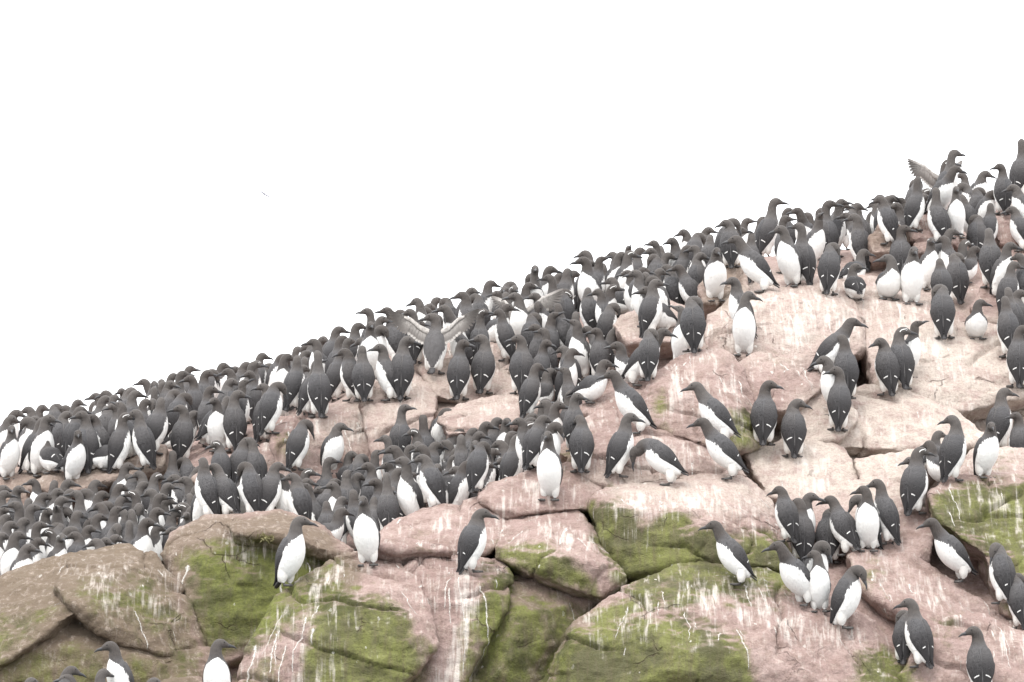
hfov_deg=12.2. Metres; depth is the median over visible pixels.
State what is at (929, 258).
guillemot
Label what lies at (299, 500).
guillemot
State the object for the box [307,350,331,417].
guillemot
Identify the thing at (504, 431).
guillemot
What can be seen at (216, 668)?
guillemot
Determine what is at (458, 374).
guillemot
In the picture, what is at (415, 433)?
guillemot
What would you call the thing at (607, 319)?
guillemot
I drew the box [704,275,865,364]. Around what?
boulder
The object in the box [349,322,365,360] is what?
guillemot
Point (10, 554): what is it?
guillemot
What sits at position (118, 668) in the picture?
guillemot
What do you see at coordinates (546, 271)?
guillemot
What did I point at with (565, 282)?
guillemot
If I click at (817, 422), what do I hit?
boulder
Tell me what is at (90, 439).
guillemot
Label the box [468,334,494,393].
guillemot
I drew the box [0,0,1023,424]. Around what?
sky
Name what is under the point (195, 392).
guillemot
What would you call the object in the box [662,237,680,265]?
guillemot
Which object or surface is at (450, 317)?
guillemot
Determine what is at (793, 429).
guillemot
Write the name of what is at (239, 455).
guillemot
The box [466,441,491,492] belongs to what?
guillemot
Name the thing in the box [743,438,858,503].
boulder
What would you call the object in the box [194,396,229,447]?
guillemot
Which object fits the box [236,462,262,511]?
guillemot
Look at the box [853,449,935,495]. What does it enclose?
boulder
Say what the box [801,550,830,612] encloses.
guillemot
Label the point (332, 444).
guillemot
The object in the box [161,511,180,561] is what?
guillemot
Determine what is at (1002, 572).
guillemot
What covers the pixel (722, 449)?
guillemot
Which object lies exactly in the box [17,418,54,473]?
guillemot
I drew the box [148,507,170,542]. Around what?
guillemot
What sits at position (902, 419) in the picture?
boulder
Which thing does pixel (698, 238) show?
guillemot
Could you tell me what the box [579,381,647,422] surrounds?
boulder
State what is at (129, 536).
guillemot
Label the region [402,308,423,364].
guillemot
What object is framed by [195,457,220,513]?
guillemot
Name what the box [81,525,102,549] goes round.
guillemot
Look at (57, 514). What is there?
guillemot
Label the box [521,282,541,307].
guillemot
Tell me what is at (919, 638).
guillemot
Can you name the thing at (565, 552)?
boulder
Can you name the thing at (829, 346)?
guillemot
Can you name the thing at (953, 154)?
guillemot
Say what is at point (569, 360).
guillemot
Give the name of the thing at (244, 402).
guillemot
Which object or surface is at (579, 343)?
guillemot
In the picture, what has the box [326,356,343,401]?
guillemot
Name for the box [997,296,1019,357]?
guillemot
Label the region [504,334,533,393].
guillemot
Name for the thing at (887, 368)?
guillemot
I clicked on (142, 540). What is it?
guillemot
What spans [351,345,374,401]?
guillemot
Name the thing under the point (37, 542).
guillemot
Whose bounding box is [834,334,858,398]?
guillemot
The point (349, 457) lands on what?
guillemot
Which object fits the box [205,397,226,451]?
guillemot
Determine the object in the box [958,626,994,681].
guillemot
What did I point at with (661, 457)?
guillemot
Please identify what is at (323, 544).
boulder
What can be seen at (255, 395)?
guillemot
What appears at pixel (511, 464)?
guillemot
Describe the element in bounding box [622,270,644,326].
guillemot
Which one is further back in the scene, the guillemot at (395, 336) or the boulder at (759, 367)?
the guillemot at (395, 336)
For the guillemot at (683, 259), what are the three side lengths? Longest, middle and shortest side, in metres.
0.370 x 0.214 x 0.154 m
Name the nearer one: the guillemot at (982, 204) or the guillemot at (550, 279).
the guillemot at (550, 279)
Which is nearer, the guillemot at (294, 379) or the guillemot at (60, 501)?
the guillemot at (60, 501)
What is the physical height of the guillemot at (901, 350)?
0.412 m
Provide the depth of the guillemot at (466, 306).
32.74 m
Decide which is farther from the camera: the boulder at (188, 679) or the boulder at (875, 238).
the boulder at (875, 238)
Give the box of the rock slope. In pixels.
[0,201,1023,681]
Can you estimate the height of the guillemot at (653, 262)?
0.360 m
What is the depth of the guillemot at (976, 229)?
33.22 m
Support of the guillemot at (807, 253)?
on the boulder at (803, 317)
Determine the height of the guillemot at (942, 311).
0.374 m
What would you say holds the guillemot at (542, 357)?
on the rock slope
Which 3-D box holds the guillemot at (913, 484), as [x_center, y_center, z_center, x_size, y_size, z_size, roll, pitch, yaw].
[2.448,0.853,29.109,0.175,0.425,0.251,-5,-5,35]
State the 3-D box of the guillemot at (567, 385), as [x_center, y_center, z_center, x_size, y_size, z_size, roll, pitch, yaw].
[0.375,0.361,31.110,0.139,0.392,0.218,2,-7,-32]
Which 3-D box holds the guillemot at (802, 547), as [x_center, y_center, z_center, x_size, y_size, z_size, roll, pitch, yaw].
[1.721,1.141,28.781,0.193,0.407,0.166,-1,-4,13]
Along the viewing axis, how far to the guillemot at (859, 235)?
33.10 m
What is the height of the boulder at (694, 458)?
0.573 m
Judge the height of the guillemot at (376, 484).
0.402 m
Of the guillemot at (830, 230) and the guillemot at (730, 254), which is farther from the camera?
the guillemot at (830, 230)
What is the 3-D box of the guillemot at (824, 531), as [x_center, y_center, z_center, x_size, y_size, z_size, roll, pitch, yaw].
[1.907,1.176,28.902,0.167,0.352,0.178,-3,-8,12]
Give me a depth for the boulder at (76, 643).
27.93 m
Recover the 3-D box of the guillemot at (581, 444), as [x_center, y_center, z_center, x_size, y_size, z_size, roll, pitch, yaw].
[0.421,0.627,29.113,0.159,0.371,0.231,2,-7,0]
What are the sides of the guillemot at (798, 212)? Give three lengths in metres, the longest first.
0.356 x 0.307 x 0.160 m
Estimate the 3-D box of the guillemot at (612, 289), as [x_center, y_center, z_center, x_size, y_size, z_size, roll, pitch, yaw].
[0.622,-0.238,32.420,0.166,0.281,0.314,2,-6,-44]
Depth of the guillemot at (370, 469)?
30.23 m
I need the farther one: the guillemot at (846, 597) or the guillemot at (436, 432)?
the guillemot at (436, 432)
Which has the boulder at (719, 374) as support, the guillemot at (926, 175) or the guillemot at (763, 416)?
the guillemot at (763, 416)
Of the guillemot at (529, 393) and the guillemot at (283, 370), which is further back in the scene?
the guillemot at (283, 370)
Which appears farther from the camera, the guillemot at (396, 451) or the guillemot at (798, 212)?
the guillemot at (798, 212)
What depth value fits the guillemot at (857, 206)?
34.38 m
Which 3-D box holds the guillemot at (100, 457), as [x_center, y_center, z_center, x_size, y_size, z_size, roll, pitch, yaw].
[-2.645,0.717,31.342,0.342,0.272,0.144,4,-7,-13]
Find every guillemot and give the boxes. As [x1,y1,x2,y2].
[0,415,19,446]
[0,425,19,479]
[0,501,23,532]
[0,521,19,548]
[0,531,33,574]
[6,485,30,519]
[9,543,41,570]
[14,517,29,548]
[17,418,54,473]
[18,416,35,441]
[21,479,41,501]
[24,504,47,541]
[28,414,61,476]
[29,521,53,558]
[30,537,51,562]
[33,492,51,521]
[39,441,62,473]
[40,508,52,546]
[41,529,56,556]
[46,533,66,557]
[51,496,75,526]
[51,505,65,527]
[52,411,71,452]
[59,666,86,681]
[61,406,91,456]
[63,430,85,482]
[64,490,88,526]
[66,531,86,552]
[68,511,87,533]
[69,411,98,473]
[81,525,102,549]
[87,479,107,493]
[87,491,110,513]
[88,502,108,528]
[89,414,109,447]
[90,513,107,538]
[92,436,131,470]
[94,641,133,681]
[94,668,113,681]
[100,506,127,538]
[102,403,117,436]
[104,523,121,543]
[106,412,134,473]
[108,462,140,499]
[108,483,130,503]
[110,402,136,459]
[118,490,147,517]
[123,520,133,542]
[126,390,147,412]
[130,409,156,469]
[130,518,161,551]
[131,399,155,423]
[140,488,157,515]
[142,472,166,512]
[145,397,167,454]
[147,493,174,525]
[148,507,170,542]
[150,524,166,558]
[160,474,184,526]
[160,483,180,510]
[161,450,181,496]
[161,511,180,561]
[163,392,192,439]
[166,404,193,459]
[171,476,192,502]
[173,370,194,392]
[177,457,194,476]
[178,375,202,429]
[190,475,213,520]
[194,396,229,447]
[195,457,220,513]
[197,386,223,443]
[198,370,218,397]
[202,639,236,681]
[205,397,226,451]
[205,440,231,478]
[209,463,240,513]
[216,368,238,390]
[217,378,238,401]
[223,390,251,451]
[230,437,259,482]
[236,437,267,479]
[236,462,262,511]
[238,379,255,435]
[239,370,261,424]
[252,392,269,442]
[258,382,287,435]
[261,462,291,510]
[265,354,290,385]
[273,353,293,400]
[273,516,317,588]
[280,473,311,519]
[283,355,304,410]
[286,419,314,471]
[296,360,328,415]
[300,338,326,371]
[303,483,321,520]
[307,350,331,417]
[314,457,342,497]
[317,501,332,523]
[320,422,353,474]
[320,481,347,510]
[322,326,349,357]
[322,507,354,539]
[325,335,347,373]
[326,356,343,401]
[332,348,358,402]
[336,451,357,480]
[340,470,353,501]
[346,489,358,550]
[347,454,368,484]
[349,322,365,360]
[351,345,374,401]
[353,496,380,566]
[355,462,377,501]
[357,321,378,378]
[360,449,384,488]
[361,478,382,503]
[367,344,402,402]
[373,307,403,358]
[373,435,395,473]
[375,325,389,347]
[377,472,399,529]
[378,445,417,481]
[388,309,479,373]
[388,456,423,515]
[389,404,416,452]
[392,336,421,400]
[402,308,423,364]
[402,428,427,457]
[405,298,426,321]
[407,454,445,507]
[408,444,434,505]
[419,415,434,446]
[428,441,448,465]
[429,408,451,441]
[431,305,469,340]
[446,339,475,400]
[448,461,468,504]
[449,291,475,333]
[452,434,468,475]
[456,508,499,574]
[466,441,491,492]
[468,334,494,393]
[469,308,493,354]
[470,293,490,326]
[478,421,499,460]
[481,280,501,316]
[486,304,520,342]
[488,309,515,360]
[491,288,562,343]
[496,418,510,456]
[499,434,522,479]
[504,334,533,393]
[505,417,534,470]
[519,363,548,417]
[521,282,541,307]
[521,312,541,347]
[522,324,542,358]
[522,415,552,469]
[530,265,543,303]
[532,327,557,384]
[533,339,556,381]
[534,301,549,326]
[536,274,557,312]
[537,431,562,500]
[539,368,556,400]
[539,422,564,454]
[540,266,562,295]
[545,312,565,354]
[545,401,567,443]
[551,346,581,385]
[552,303,570,359]
[553,367,581,404]
[554,348,584,401]
[557,268,573,297]
[558,289,574,319]
[562,392,589,451]
[563,319,591,379]
[566,359,618,403]
[569,257,601,300]
[569,415,594,472]
[579,287,596,335]
[585,328,610,374]
[586,289,607,321]
[593,256,611,290]
[596,303,620,339]
[596,370,656,434]
[603,341,644,381]
[604,251,632,292]
[604,413,644,477]
[605,284,624,313]
[614,250,643,288]
[615,270,633,311]
[621,328,677,386]
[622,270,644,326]
[628,267,655,310]
[629,438,688,485]
[632,286,677,330]
[637,328,659,381]
[638,279,670,338]
[645,276,669,307]
[647,254,664,281]
[661,264,684,304]
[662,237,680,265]
[666,264,698,301]
[669,305,690,358]
[672,245,690,275]
[673,229,690,248]
[679,382,740,438]
[680,296,705,352]
[686,232,705,261]
[686,417,749,479]
[688,252,709,283]
[698,520,756,585]
[703,247,726,301]
[714,219,740,268]
[720,277,757,338]
[721,235,779,292]
[732,291,762,355]
[750,380,784,445]
[755,198,788,256]
[761,541,811,606]
[766,486,798,543]
[767,225,801,286]
[774,215,798,273]
[781,398,812,458]
[785,207,812,239]
[787,222,815,284]
[789,498,815,562]
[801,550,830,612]
[802,492,825,529]
[804,540,831,571]
[806,318,867,372]
[807,212,825,267]
[809,356,834,415]
[815,508,840,563]
[816,495,860,555]
[817,242,840,295]
[818,200,843,260]
[823,366,851,431]
[830,565,866,628]
[832,199,853,256]
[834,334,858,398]
[838,249,875,281]
[840,203,868,249]
[841,213,870,271]
[844,263,867,300]
[848,494,883,549]
[850,485,880,551]
[866,479,901,545]
[868,196,898,244]
[868,337,899,396]
[872,254,900,299]
[889,225,917,271]
[890,327,918,389]
[892,610,911,664]
[893,598,934,668]
[900,246,923,304]
[900,447,935,515]
[904,177,924,230]
[905,320,928,377]
[907,158,962,209]
[916,518,977,582]
[920,237,937,290]
[920,440,940,484]
[923,165,967,214]
[927,187,950,240]
[930,258,952,295]
[930,284,955,339]
[935,235,954,267]
[936,149,966,210]
[937,415,966,482]
[946,252,968,304]
[947,186,965,238]
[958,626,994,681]
[960,194,977,233]
[964,299,992,339]
[965,246,980,283]
[966,214,986,259]
[969,187,985,208]
[970,170,996,192]
[973,422,998,478]
[975,190,995,217]
[978,228,1000,288]
[983,203,997,238]
[986,388,1018,446]
[988,542,1015,605]
[989,242,1023,295]
[990,163,1011,215]
[996,261,1023,316]
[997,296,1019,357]
[1000,184,1023,217]
[1000,206,1023,251]
[1004,287,1023,337]
[1005,412,1023,447]
[1006,325,1023,388]
[1008,573,1023,630]
[1009,139,1023,192]
[1010,253,1023,302]
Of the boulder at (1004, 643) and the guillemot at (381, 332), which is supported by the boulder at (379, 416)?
the guillemot at (381, 332)
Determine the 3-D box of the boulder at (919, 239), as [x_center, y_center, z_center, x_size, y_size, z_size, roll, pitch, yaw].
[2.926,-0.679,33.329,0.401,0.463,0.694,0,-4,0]
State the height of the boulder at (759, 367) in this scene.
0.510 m
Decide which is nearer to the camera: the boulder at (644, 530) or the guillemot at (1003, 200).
the boulder at (644, 530)
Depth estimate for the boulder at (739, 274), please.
32.09 m
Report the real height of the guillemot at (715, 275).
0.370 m
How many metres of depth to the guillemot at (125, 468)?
31.15 m
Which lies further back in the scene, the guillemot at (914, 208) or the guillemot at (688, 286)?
the guillemot at (914, 208)
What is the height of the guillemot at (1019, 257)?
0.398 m
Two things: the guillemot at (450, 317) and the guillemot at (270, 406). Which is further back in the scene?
the guillemot at (450, 317)
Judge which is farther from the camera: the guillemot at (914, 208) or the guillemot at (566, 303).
the guillemot at (914, 208)
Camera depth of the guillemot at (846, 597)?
27.96 m
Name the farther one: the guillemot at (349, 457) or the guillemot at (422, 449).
the guillemot at (349, 457)
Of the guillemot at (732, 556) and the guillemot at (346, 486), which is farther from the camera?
the guillemot at (346, 486)
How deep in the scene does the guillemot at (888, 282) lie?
31.57 m
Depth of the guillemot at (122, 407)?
31.48 m
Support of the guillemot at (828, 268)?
on the boulder at (803, 317)
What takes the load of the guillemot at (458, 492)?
on the boulder at (445, 523)
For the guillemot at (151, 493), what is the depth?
30.42 m
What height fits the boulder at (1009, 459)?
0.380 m
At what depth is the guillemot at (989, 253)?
32.20 m
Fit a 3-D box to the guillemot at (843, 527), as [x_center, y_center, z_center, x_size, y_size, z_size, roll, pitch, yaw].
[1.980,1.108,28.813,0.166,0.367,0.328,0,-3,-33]
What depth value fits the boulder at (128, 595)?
28.16 m
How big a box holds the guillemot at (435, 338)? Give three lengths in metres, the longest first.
0.620 x 0.435 x 0.186 m
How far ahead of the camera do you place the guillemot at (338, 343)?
32.53 m
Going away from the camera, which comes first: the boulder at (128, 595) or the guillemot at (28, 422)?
the boulder at (128, 595)
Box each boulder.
[0,552,85,669]
[0,620,210,681]
[26,444,167,503]
[53,543,206,656]
[160,514,323,668]
[160,676,202,681]
[191,442,274,513]
[226,509,353,562]
[237,551,439,681]
[269,402,370,489]
[358,372,438,480]
[377,537,452,565]
[380,496,506,558]
[403,555,513,681]
[414,342,509,404]
[437,393,539,438]
[470,573,595,681]
[477,458,601,520]
[495,510,626,604]
[547,560,907,681]
[559,409,622,462]
[570,423,746,488]
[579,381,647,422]
[587,473,793,581]
[613,300,684,359]
[641,348,761,458]
[697,262,749,319]
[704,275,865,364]
[739,351,774,400]
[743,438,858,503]
[768,352,821,431]
[800,393,857,445]
[812,479,933,562]
[840,384,983,457]
[844,275,957,385]
[846,548,1020,629]
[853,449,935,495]
[867,224,899,270]
[897,612,1023,681]
[898,322,1023,422]
[906,212,963,259]
[925,471,1023,572]
[959,446,1023,474]
[969,283,997,323]
[978,555,1023,619]
[995,211,1018,247]
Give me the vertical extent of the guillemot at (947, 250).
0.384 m
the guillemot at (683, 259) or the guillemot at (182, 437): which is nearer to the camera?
the guillemot at (182, 437)
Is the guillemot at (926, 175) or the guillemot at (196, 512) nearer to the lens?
the guillemot at (196, 512)
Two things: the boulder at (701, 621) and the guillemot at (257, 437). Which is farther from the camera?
the guillemot at (257, 437)
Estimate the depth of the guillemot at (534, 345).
31.72 m
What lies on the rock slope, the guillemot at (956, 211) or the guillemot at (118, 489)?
the guillemot at (118, 489)
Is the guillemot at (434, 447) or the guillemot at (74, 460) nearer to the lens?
the guillemot at (434, 447)
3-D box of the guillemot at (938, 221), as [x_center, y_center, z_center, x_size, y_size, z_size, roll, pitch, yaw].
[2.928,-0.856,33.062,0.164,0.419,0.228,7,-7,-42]
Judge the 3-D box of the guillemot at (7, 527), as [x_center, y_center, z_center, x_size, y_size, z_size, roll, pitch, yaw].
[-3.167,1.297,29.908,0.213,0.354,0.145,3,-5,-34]
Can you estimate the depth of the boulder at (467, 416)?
30.94 m
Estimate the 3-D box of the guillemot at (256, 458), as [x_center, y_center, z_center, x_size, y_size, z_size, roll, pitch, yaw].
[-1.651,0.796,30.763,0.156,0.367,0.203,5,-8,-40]
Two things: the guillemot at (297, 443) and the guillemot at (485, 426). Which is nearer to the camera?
the guillemot at (485, 426)
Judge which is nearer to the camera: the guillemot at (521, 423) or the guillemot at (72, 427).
the guillemot at (521, 423)
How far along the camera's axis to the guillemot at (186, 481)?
30.56 m
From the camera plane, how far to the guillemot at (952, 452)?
29.19 m
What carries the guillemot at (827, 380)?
on the boulder at (817, 422)
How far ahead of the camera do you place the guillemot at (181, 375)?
33.12 m
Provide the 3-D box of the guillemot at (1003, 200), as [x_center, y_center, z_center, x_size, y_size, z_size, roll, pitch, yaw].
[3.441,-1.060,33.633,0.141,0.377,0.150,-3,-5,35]
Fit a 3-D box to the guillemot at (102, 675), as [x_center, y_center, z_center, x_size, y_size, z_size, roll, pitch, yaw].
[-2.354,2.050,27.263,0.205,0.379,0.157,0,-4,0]
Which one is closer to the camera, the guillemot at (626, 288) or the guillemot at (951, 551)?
the guillemot at (951, 551)
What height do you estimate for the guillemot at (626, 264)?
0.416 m
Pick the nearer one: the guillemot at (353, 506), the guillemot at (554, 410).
the guillemot at (353, 506)
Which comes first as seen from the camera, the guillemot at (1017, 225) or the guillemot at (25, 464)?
the guillemot at (25, 464)
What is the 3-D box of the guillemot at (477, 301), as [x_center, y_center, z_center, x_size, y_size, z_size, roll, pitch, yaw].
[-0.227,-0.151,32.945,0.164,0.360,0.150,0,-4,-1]
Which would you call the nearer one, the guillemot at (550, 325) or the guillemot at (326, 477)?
the guillemot at (326, 477)
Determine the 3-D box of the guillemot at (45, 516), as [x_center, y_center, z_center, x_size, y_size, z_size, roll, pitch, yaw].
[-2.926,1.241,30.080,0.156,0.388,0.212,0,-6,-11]
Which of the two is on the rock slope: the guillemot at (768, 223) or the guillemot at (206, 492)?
the guillemot at (768, 223)
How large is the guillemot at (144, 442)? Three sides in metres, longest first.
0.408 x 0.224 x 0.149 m
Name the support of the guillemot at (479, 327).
on the boulder at (440, 385)
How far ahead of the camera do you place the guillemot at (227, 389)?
32.33 m
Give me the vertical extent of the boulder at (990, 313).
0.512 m
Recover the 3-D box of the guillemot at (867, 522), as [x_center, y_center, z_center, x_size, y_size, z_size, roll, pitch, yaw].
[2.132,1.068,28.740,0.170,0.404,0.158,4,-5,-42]
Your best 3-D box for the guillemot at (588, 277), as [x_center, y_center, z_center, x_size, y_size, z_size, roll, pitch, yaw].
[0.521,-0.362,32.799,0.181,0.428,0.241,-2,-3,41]
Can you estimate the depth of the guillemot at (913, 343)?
30.74 m
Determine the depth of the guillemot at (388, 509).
29.01 m
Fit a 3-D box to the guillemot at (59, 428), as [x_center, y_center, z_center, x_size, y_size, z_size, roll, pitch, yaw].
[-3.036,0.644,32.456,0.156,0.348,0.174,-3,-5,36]
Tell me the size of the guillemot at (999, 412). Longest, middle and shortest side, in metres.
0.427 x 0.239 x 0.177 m
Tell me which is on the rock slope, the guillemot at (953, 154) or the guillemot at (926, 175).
the guillemot at (926, 175)
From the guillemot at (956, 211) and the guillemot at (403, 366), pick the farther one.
the guillemot at (956, 211)
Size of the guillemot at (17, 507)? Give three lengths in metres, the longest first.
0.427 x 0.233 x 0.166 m
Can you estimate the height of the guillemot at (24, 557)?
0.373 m
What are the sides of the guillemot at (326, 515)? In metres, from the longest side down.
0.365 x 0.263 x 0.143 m
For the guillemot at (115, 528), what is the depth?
29.63 m
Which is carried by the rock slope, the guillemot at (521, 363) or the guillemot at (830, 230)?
the guillemot at (830, 230)
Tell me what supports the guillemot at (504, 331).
on the boulder at (440, 385)
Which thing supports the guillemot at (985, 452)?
on the boulder at (976, 516)
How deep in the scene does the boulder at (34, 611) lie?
28.11 m
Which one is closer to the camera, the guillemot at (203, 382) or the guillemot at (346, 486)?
the guillemot at (346, 486)
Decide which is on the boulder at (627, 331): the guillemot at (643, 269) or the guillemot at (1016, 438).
the guillemot at (643, 269)
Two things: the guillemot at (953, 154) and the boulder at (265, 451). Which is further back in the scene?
the guillemot at (953, 154)
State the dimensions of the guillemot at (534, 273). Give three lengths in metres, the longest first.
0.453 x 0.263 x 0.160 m
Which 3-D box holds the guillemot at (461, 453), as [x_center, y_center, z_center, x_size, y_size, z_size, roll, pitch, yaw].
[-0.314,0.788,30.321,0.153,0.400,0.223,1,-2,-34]
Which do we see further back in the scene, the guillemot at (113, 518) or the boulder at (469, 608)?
the guillemot at (113, 518)
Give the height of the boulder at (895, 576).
0.893 m
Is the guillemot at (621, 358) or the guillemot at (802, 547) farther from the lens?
the guillemot at (621, 358)
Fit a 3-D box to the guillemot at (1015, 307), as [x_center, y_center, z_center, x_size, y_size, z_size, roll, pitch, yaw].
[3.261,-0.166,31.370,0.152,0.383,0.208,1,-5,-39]
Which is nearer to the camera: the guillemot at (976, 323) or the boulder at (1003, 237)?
the guillemot at (976, 323)
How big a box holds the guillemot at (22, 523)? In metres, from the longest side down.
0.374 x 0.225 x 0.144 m
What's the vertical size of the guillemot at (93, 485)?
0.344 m
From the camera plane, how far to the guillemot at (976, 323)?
31.23 m
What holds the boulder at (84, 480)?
on the rock slope
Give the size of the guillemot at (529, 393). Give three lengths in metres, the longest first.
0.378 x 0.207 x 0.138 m
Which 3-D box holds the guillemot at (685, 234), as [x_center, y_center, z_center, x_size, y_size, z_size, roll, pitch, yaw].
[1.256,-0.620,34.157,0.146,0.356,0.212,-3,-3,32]
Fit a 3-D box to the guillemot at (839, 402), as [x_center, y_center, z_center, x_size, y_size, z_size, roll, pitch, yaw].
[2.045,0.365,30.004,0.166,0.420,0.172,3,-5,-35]
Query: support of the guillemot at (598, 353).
on the rock slope
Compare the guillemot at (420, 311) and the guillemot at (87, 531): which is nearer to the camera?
the guillemot at (87, 531)
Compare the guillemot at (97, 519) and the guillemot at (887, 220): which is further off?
the guillemot at (887, 220)
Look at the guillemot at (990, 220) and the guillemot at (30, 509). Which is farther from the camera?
the guillemot at (990, 220)
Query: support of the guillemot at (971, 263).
on the rock slope
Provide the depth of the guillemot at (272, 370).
33.97 m
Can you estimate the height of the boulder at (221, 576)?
0.991 m
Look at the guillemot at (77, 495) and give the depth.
30.46 m
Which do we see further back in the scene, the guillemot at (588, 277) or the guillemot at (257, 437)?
the guillemot at (588, 277)
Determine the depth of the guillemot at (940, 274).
31.65 m
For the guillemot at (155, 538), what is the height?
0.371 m
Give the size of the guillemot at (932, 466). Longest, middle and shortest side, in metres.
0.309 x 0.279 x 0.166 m
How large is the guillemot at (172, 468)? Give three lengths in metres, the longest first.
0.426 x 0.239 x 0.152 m
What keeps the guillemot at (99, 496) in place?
on the rock slope
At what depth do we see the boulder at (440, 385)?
31.64 m
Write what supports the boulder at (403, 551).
on the boulder at (342, 618)
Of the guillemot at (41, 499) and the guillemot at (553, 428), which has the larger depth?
the guillemot at (41, 499)
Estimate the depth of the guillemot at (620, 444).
29.02 m
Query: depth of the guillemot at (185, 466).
31.32 m
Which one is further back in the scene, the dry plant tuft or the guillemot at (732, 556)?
the dry plant tuft
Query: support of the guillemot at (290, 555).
on the boulder at (342, 618)
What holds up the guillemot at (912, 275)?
on the boulder at (887, 318)
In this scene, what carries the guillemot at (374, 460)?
on the rock slope
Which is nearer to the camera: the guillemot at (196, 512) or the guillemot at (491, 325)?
the guillemot at (196, 512)
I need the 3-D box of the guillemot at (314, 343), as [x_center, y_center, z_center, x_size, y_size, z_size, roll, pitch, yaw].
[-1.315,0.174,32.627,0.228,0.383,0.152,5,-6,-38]
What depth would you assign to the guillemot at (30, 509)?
29.97 m
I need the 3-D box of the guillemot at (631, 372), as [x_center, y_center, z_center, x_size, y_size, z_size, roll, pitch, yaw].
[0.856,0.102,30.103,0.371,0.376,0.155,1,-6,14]
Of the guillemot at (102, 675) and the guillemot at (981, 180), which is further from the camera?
the guillemot at (981, 180)
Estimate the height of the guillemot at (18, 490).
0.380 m
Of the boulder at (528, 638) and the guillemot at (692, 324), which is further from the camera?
the guillemot at (692, 324)
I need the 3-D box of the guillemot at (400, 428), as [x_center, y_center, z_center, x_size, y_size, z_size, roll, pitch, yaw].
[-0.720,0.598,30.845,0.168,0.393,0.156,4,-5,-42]
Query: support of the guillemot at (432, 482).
on the boulder at (445, 523)
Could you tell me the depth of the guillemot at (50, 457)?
31.34 m
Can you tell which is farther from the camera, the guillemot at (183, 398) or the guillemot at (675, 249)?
the guillemot at (675, 249)
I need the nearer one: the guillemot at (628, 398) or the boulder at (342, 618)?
the boulder at (342, 618)
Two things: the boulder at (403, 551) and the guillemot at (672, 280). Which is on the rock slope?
the guillemot at (672, 280)
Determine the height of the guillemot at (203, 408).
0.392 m
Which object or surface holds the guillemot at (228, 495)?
on the boulder at (221, 576)
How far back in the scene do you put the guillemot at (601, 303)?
32.11 m
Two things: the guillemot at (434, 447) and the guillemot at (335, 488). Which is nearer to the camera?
the guillemot at (335, 488)
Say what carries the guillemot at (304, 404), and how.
on the boulder at (350, 416)
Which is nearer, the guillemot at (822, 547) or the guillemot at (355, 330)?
the guillemot at (822, 547)
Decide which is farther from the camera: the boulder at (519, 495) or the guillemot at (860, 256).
the guillemot at (860, 256)
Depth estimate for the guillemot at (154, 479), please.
30.89 m
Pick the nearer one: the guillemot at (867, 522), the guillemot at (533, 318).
the guillemot at (867, 522)
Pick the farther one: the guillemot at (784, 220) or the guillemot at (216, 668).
the guillemot at (784, 220)
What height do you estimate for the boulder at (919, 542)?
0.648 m
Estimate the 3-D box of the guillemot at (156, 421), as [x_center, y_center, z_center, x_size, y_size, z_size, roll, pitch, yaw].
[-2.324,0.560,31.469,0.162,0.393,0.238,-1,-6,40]
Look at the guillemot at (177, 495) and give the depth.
30.82 m
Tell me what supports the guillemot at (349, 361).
on the boulder at (379, 416)
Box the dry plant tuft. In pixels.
[253,530,273,542]
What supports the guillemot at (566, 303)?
on the rock slope
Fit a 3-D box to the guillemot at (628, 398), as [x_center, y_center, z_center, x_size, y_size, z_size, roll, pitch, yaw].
[0.712,0.378,29.489,0.356,0.402,0.174,-2,-4,22]
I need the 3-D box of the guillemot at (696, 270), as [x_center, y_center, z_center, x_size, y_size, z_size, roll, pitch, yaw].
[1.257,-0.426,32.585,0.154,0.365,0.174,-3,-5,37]
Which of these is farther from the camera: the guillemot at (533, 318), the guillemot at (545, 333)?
the guillemot at (533, 318)
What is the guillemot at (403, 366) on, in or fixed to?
on the boulder at (379, 416)
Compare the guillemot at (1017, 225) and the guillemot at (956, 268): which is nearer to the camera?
the guillemot at (956, 268)
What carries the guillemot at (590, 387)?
on the boulder at (606, 400)
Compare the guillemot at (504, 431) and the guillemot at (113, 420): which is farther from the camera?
the guillemot at (113, 420)
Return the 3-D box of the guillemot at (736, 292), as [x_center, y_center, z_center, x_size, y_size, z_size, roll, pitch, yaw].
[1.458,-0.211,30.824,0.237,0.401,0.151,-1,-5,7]
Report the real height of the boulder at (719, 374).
0.750 m
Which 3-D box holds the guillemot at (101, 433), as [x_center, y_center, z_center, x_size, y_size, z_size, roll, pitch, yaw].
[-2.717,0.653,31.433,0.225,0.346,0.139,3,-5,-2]
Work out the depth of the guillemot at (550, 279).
32.56 m
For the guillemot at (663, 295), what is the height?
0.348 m
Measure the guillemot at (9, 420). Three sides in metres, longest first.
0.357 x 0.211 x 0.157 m
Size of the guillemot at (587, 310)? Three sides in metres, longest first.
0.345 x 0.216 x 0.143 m
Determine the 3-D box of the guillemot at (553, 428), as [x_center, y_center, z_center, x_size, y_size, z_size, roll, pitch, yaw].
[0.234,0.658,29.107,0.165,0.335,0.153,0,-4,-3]
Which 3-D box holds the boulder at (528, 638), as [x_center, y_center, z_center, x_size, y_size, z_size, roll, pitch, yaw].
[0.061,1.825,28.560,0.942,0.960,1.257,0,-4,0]
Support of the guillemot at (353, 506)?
on the rock slope
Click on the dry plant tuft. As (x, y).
(265, 537)
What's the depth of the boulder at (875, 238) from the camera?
33.01 m
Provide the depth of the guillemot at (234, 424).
31.43 m
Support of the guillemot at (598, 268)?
on the rock slope
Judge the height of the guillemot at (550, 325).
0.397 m
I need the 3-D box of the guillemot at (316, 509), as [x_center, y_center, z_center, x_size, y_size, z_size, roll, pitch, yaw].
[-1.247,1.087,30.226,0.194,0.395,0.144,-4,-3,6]

